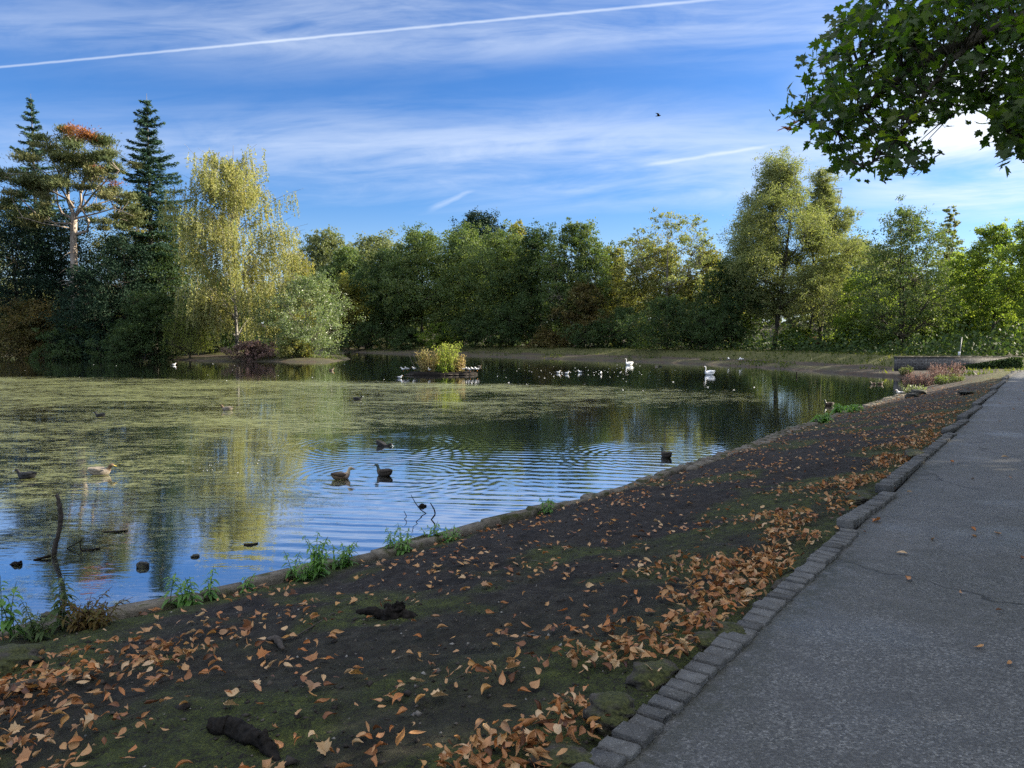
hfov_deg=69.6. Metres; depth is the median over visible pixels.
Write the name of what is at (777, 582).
clod
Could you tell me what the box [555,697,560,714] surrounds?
fallen leaf
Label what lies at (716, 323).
shrub
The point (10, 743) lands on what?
fallen leaf
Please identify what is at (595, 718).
fallen leaf
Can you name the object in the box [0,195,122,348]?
cedar tree
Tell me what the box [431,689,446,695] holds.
fallen leaf
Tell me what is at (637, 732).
sett kerb
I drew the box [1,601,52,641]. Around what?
willowherb
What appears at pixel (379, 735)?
fallen leaf
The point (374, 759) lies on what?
fallen leaf
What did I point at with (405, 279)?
alder tree
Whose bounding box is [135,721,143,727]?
fallen leaf
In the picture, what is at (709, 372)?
swan
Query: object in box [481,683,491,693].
fallen leaf
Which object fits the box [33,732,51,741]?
fallen leaf
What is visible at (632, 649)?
fallen leaf
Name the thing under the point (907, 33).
maple tree
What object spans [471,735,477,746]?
fallen leaf
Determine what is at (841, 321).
maple tree
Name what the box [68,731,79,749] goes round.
fallen leaf
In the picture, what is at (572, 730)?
fallen leaf
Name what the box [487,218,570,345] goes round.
oak tree
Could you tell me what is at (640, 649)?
fallen leaf
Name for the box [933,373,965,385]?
shrub
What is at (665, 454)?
duck
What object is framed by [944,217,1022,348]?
sycamore tree
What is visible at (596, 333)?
shrub
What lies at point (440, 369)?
grass tuft
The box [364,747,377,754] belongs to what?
fallen leaf
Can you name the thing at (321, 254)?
beech tree
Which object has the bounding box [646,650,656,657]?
fallen leaf
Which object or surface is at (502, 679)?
fallen leaf
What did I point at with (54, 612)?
willowherb
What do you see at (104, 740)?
fallen leaf
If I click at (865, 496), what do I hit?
rock
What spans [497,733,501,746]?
fallen leaf
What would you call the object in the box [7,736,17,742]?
fallen leaf
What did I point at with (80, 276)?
yew tree
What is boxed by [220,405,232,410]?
duck
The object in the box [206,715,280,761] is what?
log
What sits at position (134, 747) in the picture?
fallen leaf
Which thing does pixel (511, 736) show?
fallen leaf
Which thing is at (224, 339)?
holly tree
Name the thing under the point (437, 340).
shrub
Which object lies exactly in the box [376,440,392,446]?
duck
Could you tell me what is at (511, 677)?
fallen leaf
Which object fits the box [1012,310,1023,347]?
shrub
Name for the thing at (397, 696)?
fallen leaf
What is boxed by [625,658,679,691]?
rock
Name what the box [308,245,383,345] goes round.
hornbeam tree
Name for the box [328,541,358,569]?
nettle
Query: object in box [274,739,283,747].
fallen leaf
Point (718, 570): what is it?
leaf litter
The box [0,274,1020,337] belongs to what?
distant wood
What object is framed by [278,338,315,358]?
shrub
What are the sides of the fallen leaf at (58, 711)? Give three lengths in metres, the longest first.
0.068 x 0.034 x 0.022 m
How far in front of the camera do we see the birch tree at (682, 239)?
95.56 m
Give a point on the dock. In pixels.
(89, 618)
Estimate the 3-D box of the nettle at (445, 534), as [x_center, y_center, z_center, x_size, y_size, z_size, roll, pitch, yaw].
[-0.881,1.865,8.987,0.534,0.325,0.327,1,4,18]
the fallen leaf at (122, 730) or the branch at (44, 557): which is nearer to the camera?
the fallen leaf at (122, 730)
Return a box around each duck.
[87,463,114,475]
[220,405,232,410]
[330,467,354,479]
[373,463,392,475]
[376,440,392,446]
[660,446,671,457]
[823,400,833,405]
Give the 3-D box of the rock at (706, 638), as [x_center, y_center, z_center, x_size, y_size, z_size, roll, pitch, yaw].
[1.017,1.368,3.876,0.179,0.105,0.157,-2,4,-33]
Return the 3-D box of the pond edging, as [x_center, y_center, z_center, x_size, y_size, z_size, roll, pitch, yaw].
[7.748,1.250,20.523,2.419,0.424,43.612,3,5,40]
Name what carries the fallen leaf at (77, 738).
on the ground at (198, 745)
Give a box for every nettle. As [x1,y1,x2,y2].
[159,572,202,608]
[199,566,219,600]
[240,573,256,592]
[281,532,332,580]
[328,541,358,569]
[382,525,413,555]
[421,522,460,542]
[539,498,555,513]
[809,412,832,422]
[830,403,863,413]
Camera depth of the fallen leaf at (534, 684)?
3.60 m
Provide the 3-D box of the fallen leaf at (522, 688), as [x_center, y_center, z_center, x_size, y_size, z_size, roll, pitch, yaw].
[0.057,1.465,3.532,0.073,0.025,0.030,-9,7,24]
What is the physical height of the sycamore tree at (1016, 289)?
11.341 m
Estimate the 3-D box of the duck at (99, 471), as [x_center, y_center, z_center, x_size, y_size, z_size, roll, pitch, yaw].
[-7.990,1.684,14.370,0.546,0.262,0.218,-1,4,-8]
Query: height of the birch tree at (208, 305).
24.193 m
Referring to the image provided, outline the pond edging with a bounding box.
[0,384,925,640]
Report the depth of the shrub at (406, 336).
120.46 m
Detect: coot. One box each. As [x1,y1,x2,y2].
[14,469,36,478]
[94,412,105,416]
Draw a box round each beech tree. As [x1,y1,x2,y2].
[289,224,365,326]
[346,227,426,319]
[823,236,897,327]
[855,245,933,318]
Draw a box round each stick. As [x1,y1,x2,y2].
[79,539,99,550]
[101,530,127,532]
[244,542,257,545]
[292,610,337,638]
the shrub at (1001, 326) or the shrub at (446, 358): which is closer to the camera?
the shrub at (446, 358)
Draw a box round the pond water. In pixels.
[0,352,918,628]
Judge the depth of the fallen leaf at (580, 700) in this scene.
3.24 m
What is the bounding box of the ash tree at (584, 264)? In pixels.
[528,217,624,346]
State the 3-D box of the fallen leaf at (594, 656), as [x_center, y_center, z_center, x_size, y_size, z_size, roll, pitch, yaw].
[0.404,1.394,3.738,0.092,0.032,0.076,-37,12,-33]
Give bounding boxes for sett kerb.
[570,370,1023,767]
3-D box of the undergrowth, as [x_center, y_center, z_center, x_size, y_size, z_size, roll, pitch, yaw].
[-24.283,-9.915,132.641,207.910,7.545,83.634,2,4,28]
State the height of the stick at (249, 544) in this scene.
0.047 m
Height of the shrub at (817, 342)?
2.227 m
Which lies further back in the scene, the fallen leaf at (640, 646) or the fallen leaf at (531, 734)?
the fallen leaf at (640, 646)
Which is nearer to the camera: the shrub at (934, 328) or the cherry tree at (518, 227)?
the shrub at (934, 328)
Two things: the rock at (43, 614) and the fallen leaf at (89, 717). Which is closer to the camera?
the fallen leaf at (89, 717)
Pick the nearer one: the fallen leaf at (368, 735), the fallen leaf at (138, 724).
the fallen leaf at (368, 735)
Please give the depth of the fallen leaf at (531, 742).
2.85 m
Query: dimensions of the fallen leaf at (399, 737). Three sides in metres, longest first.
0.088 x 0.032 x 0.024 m
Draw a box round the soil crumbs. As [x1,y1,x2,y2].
[1,401,972,767]
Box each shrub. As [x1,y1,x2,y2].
[0,295,68,359]
[25,319,124,360]
[82,316,186,360]
[153,310,221,357]
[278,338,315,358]
[335,321,390,351]
[373,323,426,350]
[413,321,462,347]
[430,341,462,371]
[435,307,500,348]
[474,303,551,349]
[518,322,569,348]
[556,321,626,348]
[595,304,652,347]
[616,291,719,353]
[662,301,752,350]
[772,325,819,349]
[799,336,827,349]
[822,332,858,348]
[844,305,912,349]
[888,297,965,350]
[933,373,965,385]
[935,302,995,348]
[967,301,1023,348]
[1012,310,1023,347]
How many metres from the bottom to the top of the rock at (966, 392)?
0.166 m
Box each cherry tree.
[315,271,384,349]
[502,219,528,299]
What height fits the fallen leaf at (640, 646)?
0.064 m
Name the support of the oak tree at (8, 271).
on the ground at (198, 745)
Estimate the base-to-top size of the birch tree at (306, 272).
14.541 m
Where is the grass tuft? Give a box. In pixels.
[433,362,454,372]
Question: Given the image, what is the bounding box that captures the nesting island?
[405,371,477,375]
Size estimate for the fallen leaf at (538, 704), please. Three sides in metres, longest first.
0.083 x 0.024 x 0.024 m
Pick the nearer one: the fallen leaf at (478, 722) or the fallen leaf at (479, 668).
the fallen leaf at (478, 722)
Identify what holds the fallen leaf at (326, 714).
on the ground at (198, 745)
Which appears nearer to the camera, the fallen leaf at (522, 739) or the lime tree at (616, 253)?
the fallen leaf at (522, 739)
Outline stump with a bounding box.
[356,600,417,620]
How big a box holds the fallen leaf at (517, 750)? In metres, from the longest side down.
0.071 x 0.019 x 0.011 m
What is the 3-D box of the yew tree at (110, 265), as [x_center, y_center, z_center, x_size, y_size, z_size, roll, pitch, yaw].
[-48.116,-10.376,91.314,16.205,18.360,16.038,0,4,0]
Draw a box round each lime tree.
[590,233,698,346]
[591,245,642,344]
[672,242,745,341]
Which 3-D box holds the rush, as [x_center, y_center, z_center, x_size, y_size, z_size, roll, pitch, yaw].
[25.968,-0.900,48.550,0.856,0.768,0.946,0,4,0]
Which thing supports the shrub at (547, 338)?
on the ground at (198, 745)
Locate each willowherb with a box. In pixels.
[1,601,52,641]
[46,575,77,635]
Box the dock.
[45,589,132,633]
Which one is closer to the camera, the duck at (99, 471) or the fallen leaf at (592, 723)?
the fallen leaf at (592, 723)
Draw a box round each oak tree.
[0,219,24,305]
[83,199,192,308]
[97,211,237,334]
[402,220,505,344]
[438,219,549,345]
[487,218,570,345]
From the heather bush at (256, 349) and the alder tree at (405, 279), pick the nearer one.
the heather bush at (256, 349)
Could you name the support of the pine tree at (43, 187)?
on the ground at (198, 745)
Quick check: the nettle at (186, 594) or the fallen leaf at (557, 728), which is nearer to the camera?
the fallen leaf at (557, 728)
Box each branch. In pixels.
[33,554,50,560]
[51,493,62,555]
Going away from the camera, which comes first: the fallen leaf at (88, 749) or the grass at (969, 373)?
the fallen leaf at (88, 749)
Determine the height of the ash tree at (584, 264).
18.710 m
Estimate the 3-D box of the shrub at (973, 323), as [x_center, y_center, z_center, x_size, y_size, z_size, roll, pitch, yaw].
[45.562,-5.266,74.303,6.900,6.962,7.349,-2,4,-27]
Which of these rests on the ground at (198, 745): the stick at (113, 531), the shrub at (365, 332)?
the shrub at (365, 332)
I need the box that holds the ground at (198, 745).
[0,321,1023,767]
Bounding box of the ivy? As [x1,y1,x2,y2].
[945,357,1023,368]
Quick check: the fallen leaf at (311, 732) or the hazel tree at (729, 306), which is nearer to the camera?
the fallen leaf at (311, 732)
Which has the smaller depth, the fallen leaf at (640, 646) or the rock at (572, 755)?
the rock at (572, 755)
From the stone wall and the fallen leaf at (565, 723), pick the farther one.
the stone wall
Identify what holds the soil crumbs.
on the ground at (198, 745)
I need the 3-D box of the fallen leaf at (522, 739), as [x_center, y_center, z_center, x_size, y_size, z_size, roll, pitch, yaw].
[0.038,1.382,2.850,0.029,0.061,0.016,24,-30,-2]
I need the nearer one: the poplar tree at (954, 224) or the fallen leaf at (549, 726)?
the fallen leaf at (549, 726)
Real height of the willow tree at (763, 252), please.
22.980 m
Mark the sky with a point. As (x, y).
(386, 114)
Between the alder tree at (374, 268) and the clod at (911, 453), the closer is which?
the clod at (911, 453)
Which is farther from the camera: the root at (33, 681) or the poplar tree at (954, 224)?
the poplar tree at (954, 224)
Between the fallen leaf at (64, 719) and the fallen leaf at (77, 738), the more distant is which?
the fallen leaf at (64, 719)
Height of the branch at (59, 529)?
0.877 m
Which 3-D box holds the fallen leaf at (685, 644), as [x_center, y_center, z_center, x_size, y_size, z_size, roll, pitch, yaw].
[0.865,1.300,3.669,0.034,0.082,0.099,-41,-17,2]
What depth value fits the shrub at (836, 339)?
82.84 m
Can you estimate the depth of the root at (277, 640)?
4.88 m
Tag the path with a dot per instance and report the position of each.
(860, 651)
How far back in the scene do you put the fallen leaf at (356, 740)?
3.14 m
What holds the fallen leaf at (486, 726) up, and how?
on the ground at (198, 745)
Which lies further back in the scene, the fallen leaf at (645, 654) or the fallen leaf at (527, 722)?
the fallen leaf at (645, 654)
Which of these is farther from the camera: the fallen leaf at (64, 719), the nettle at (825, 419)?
the nettle at (825, 419)
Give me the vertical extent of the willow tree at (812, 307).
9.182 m
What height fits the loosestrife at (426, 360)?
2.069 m
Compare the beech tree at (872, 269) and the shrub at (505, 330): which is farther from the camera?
the beech tree at (872, 269)
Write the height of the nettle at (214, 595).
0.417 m
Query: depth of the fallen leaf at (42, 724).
3.67 m
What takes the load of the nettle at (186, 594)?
on the ground at (198, 745)
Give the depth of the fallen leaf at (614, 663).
3.62 m
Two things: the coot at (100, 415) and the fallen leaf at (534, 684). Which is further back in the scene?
the coot at (100, 415)
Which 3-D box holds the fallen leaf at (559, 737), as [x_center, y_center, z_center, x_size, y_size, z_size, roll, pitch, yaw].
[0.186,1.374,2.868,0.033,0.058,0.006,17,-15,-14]
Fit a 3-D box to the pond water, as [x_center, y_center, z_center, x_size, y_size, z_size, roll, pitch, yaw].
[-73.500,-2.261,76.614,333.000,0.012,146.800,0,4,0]
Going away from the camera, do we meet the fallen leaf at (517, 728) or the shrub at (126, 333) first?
the fallen leaf at (517, 728)
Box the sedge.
[903,384,926,392]
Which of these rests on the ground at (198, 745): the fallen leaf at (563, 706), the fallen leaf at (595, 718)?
the fallen leaf at (563, 706)
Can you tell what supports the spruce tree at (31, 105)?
on the ground at (198, 745)
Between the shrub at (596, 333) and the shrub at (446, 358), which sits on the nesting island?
the shrub at (446, 358)
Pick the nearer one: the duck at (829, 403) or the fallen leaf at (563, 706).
the fallen leaf at (563, 706)
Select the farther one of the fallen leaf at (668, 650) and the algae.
the algae
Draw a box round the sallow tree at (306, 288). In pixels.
[248,269,365,357]
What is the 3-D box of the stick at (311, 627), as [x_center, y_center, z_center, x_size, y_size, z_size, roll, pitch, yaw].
[-1.397,1.720,5.282,0.023,0.066,0.683,1,4,13]
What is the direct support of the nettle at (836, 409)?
on the pond edging
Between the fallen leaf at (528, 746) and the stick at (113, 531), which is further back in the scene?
the stick at (113, 531)
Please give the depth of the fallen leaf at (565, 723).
2.96 m
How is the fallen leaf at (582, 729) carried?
on the ground at (198, 745)
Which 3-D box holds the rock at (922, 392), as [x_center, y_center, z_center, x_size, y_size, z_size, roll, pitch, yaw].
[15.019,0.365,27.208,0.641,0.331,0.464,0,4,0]
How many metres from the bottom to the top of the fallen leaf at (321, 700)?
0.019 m
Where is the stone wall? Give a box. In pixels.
[894,356,1022,370]
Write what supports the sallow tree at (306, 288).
on the ground at (198, 745)
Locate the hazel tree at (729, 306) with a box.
[677,255,781,349]
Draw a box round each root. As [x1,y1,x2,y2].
[2,676,68,694]
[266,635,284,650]
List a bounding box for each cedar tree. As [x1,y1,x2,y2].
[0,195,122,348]
[0,201,99,357]
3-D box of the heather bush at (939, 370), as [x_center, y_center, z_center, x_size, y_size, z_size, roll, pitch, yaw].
[21.447,-0.586,36.410,1.564,1.231,1.726,0,4,0]
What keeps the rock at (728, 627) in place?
on the ground at (198, 745)
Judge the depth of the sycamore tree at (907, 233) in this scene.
68.38 m
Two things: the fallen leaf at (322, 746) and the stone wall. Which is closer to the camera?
the fallen leaf at (322, 746)
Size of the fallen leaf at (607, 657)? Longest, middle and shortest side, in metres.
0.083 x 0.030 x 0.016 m
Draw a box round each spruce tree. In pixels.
[2,93,69,305]
[111,93,192,348]
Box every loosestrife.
[415,347,440,371]
[451,354,465,371]
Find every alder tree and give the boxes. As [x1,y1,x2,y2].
[344,246,438,347]
[368,221,460,340]
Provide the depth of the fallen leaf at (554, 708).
3.16 m
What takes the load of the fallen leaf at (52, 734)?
on the ground at (198, 745)
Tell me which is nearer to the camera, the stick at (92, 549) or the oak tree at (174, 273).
the stick at (92, 549)
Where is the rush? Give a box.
[898,366,914,374]
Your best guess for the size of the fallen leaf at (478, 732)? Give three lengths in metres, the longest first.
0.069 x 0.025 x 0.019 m
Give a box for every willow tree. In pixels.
[712,145,875,349]
[759,269,858,347]
[775,165,879,338]
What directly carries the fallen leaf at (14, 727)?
on the ground at (198, 745)
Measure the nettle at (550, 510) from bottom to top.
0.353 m
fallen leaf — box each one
[5,738,13,747]
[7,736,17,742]
[8,721,24,733]
[21,733,30,745]
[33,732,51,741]
[36,722,49,728]
[44,730,54,737]
[53,709,66,714]
[59,742,66,748]
[60,715,68,726]
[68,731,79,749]
[68,736,82,743]
[80,743,91,755]
[82,712,93,729]
[101,737,106,744]
[117,727,126,736]
[128,744,136,752]
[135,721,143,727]
[223,699,237,704]
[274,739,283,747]
[308,730,317,737]
[314,698,329,702]
[315,738,331,754]
[322,711,336,718]
[352,738,362,744]
[356,731,365,736]
[361,733,372,738]
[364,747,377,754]
[371,754,377,766]
[373,741,387,747]
[376,732,384,737]
[392,693,403,703]
[395,727,404,745]
[396,706,406,714]
[409,730,425,733]
[415,694,424,702]
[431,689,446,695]
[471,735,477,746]
[474,718,483,729]
[475,665,488,672]
[476,728,482,738]
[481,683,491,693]
[483,722,489,730]
[488,728,496,732]
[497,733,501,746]
[499,670,505,684]
[501,721,510,733]
[503,704,515,706]
[507,733,517,738]
[508,670,517,681]
[512,726,521,731]
[515,742,519,755]
[518,686,530,691]
[518,733,525,748]
[522,716,538,726]
[524,744,533,748]
[527,729,535,745]
[527,740,536,744]
[529,679,539,688]
[533,719,549,723]
[534,667,541,673]
[534,699,541,710]
[536,709,543,718]
[537,732,544,741]
[543,723,554,730]
[551,706,558,711]
[553,722,562,734]
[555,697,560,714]
[556,732,562,742]
[559,717,567,726]
[561,703,569,710]
[563,725,576,737]
[568,734,580,744]
[571,726,576,739]
[578,692,586,705]
[578,726,585,735]
[586,651,598,662]
[586,716,600,722]
[587,731,600,739]
[590,718,594,727]
[602,662,611,670]
[604,651,615,659]
[609,658,619,668]
[630,646,637,652]
[635,647,644,652]
[638,642,642,656]
[640,651,650,658]
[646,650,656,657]
[664,646,675,653]
[675,646,686,652]
[680,638,688,650]
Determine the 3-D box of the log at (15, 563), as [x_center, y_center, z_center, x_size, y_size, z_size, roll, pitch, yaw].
[-5.880,2.126,8.711,0.155,0.069,0.090,0,4,0]
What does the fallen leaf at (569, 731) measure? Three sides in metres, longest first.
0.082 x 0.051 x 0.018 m
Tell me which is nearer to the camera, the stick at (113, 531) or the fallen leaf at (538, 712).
the fallen leaf at (538, 712)
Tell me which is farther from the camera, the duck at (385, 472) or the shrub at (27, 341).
the shrub at (27, 341)
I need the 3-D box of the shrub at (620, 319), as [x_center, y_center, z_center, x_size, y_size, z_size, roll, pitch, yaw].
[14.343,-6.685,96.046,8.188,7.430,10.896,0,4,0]
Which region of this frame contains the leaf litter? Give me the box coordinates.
[0,378,1023,767]
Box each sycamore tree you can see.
[841,194,974,347]
[925,250,991,341]
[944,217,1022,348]
[983,217,1023,335]
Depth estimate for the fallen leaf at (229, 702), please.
3.72 m
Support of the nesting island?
on the pond water
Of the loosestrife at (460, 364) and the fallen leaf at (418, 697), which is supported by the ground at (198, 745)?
the fallen leaf at (418, 697)
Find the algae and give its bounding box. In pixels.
[0,377,707,616]
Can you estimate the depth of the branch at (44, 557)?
8.92 m
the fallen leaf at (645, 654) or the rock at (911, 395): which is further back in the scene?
the rock at (911, 395)
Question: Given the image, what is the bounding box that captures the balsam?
[0,575,24,641]
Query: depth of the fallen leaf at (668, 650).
3.65 m
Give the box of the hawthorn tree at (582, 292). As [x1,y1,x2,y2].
[544,280,618,346]
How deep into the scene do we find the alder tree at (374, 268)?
130.05 m
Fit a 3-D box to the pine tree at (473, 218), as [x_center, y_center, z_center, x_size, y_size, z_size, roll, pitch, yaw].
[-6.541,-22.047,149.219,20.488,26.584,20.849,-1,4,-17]
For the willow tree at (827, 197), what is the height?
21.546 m
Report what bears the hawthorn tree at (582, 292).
on the ground at (198, 745)
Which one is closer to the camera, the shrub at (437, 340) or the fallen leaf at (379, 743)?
the fallen leaf at (379, 743)
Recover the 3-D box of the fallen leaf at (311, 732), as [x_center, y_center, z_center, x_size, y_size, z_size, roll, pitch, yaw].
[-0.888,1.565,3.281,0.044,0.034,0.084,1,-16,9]
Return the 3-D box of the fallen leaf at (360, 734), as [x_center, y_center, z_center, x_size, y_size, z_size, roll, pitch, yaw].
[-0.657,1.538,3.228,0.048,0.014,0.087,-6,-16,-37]
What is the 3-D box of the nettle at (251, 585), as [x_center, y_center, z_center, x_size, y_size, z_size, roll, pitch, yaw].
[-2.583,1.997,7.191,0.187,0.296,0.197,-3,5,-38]
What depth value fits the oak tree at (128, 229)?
98.47 m
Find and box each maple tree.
[769,0,1023,183]
[823,271,898,343]
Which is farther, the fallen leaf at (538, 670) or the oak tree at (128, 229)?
the oak tree at (128, 229)
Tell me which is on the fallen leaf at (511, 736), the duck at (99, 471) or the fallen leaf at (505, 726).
the fallen leaf at (505, 726)
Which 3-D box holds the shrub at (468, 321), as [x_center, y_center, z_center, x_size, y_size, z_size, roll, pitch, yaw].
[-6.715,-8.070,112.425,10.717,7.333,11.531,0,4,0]
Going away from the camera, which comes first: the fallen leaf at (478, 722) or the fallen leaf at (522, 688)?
the fallen leaf at (478, 722)
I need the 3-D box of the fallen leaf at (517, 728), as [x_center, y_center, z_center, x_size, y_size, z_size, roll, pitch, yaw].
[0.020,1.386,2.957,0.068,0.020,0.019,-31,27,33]
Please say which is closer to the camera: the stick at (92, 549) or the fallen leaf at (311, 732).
the fallen leaf at (311, 732)
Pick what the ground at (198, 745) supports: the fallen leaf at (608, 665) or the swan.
the fallen leaf at (608, 665)
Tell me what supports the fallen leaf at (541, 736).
on the ground at (198, 745)
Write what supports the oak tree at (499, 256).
on the ground at (198, 745)
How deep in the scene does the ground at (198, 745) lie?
5.06 m
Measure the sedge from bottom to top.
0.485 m
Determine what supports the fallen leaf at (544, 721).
on the ground at (198, 745)
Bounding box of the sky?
[0,0,1023,322]
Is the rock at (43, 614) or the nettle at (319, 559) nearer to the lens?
the rock at (43, 614)
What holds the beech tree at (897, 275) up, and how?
on the ground at (198, 745)
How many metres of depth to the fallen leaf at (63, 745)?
3.42 m
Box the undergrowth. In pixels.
[3,305,1023,356]
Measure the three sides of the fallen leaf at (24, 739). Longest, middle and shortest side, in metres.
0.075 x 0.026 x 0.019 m
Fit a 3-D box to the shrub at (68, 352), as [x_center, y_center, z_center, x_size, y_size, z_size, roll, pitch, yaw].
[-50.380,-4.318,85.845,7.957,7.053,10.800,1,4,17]
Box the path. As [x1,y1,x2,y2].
[622,371,1023,767]
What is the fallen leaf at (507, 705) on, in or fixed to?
on the ground at (198, 745)
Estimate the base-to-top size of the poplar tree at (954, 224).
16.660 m
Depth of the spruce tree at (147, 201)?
94.65 m
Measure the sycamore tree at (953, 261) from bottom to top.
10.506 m
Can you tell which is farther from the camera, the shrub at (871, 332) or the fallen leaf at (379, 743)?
the shrub at (871, 332)
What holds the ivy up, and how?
attached to the stone wall
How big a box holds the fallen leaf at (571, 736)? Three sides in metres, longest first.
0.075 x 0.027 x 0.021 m
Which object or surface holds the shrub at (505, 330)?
on the ground at (198, 745)
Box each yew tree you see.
[20,225,185,357]
[41,262,131,359]
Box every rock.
[0,643,45,676]
[41,610,61,618]
[136,561,149,567]
[527,740,594,767]
[582,691,635,736]
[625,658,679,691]
[690,630,716,648]
[710,620,746,636]
[845,490,873,505]
[905,393,918,397]
[909,389,926,394]
[958,390,974,394]
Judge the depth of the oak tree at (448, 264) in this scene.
120.11 m
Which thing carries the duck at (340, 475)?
on the pond water
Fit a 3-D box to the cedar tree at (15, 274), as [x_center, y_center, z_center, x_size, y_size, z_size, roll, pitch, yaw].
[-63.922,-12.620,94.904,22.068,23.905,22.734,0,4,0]
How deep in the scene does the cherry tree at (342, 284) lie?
131.59 m
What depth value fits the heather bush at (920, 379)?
35.59 m
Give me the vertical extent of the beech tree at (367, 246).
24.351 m
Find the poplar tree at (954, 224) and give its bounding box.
[926,205,964,303]
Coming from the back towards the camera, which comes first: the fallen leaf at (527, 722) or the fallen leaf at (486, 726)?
the fallen leaf at (486, 726)
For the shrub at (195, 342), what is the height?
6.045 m
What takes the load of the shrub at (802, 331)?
on the ground at (198, 745)
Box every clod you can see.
[770,574,789,589]
[902,448,924,460]
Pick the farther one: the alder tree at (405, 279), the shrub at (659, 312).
the alder tree at (405, 279)
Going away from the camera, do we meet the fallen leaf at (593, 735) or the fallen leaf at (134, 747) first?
the fallen leaf at (593, 735)
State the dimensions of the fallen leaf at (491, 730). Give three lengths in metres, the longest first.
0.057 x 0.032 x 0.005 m
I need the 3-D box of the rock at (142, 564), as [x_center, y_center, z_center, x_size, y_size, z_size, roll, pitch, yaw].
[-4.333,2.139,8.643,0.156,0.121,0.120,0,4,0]
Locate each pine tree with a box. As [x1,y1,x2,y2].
[0,121,152,343]
[445,207,505,300]
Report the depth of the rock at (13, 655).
4.99 m
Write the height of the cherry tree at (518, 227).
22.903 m
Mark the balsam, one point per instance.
(7, 625)
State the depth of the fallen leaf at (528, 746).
2.85 m
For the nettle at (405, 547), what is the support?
on the ground at (198, 745)
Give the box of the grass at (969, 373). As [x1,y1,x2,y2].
[255,344,1023,375]
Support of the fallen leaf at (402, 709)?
on the ground at (198, 745)
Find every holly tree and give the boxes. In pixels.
[108,287,187,359]
[166,275,268,352]
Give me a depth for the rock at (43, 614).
6.78 m
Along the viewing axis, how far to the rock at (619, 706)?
3.08 m
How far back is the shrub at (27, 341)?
87.83 m
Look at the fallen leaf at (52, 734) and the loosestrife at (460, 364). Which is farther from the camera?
the loosestrife at (460, 364)
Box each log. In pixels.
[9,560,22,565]
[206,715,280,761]
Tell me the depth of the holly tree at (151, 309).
84.47 m
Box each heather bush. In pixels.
[219,339,278,361]
[902,370,937,387]
[928,360,965,383]
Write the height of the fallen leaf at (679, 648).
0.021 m
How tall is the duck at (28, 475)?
0.223 m
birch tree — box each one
[155,144,307,351]
[267,250,320,343]
[616,207,716,327]
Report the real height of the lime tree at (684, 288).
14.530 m
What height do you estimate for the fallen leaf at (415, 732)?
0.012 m
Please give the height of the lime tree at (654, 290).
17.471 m
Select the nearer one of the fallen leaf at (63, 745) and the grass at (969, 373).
the fallen leaf at (63, 745)

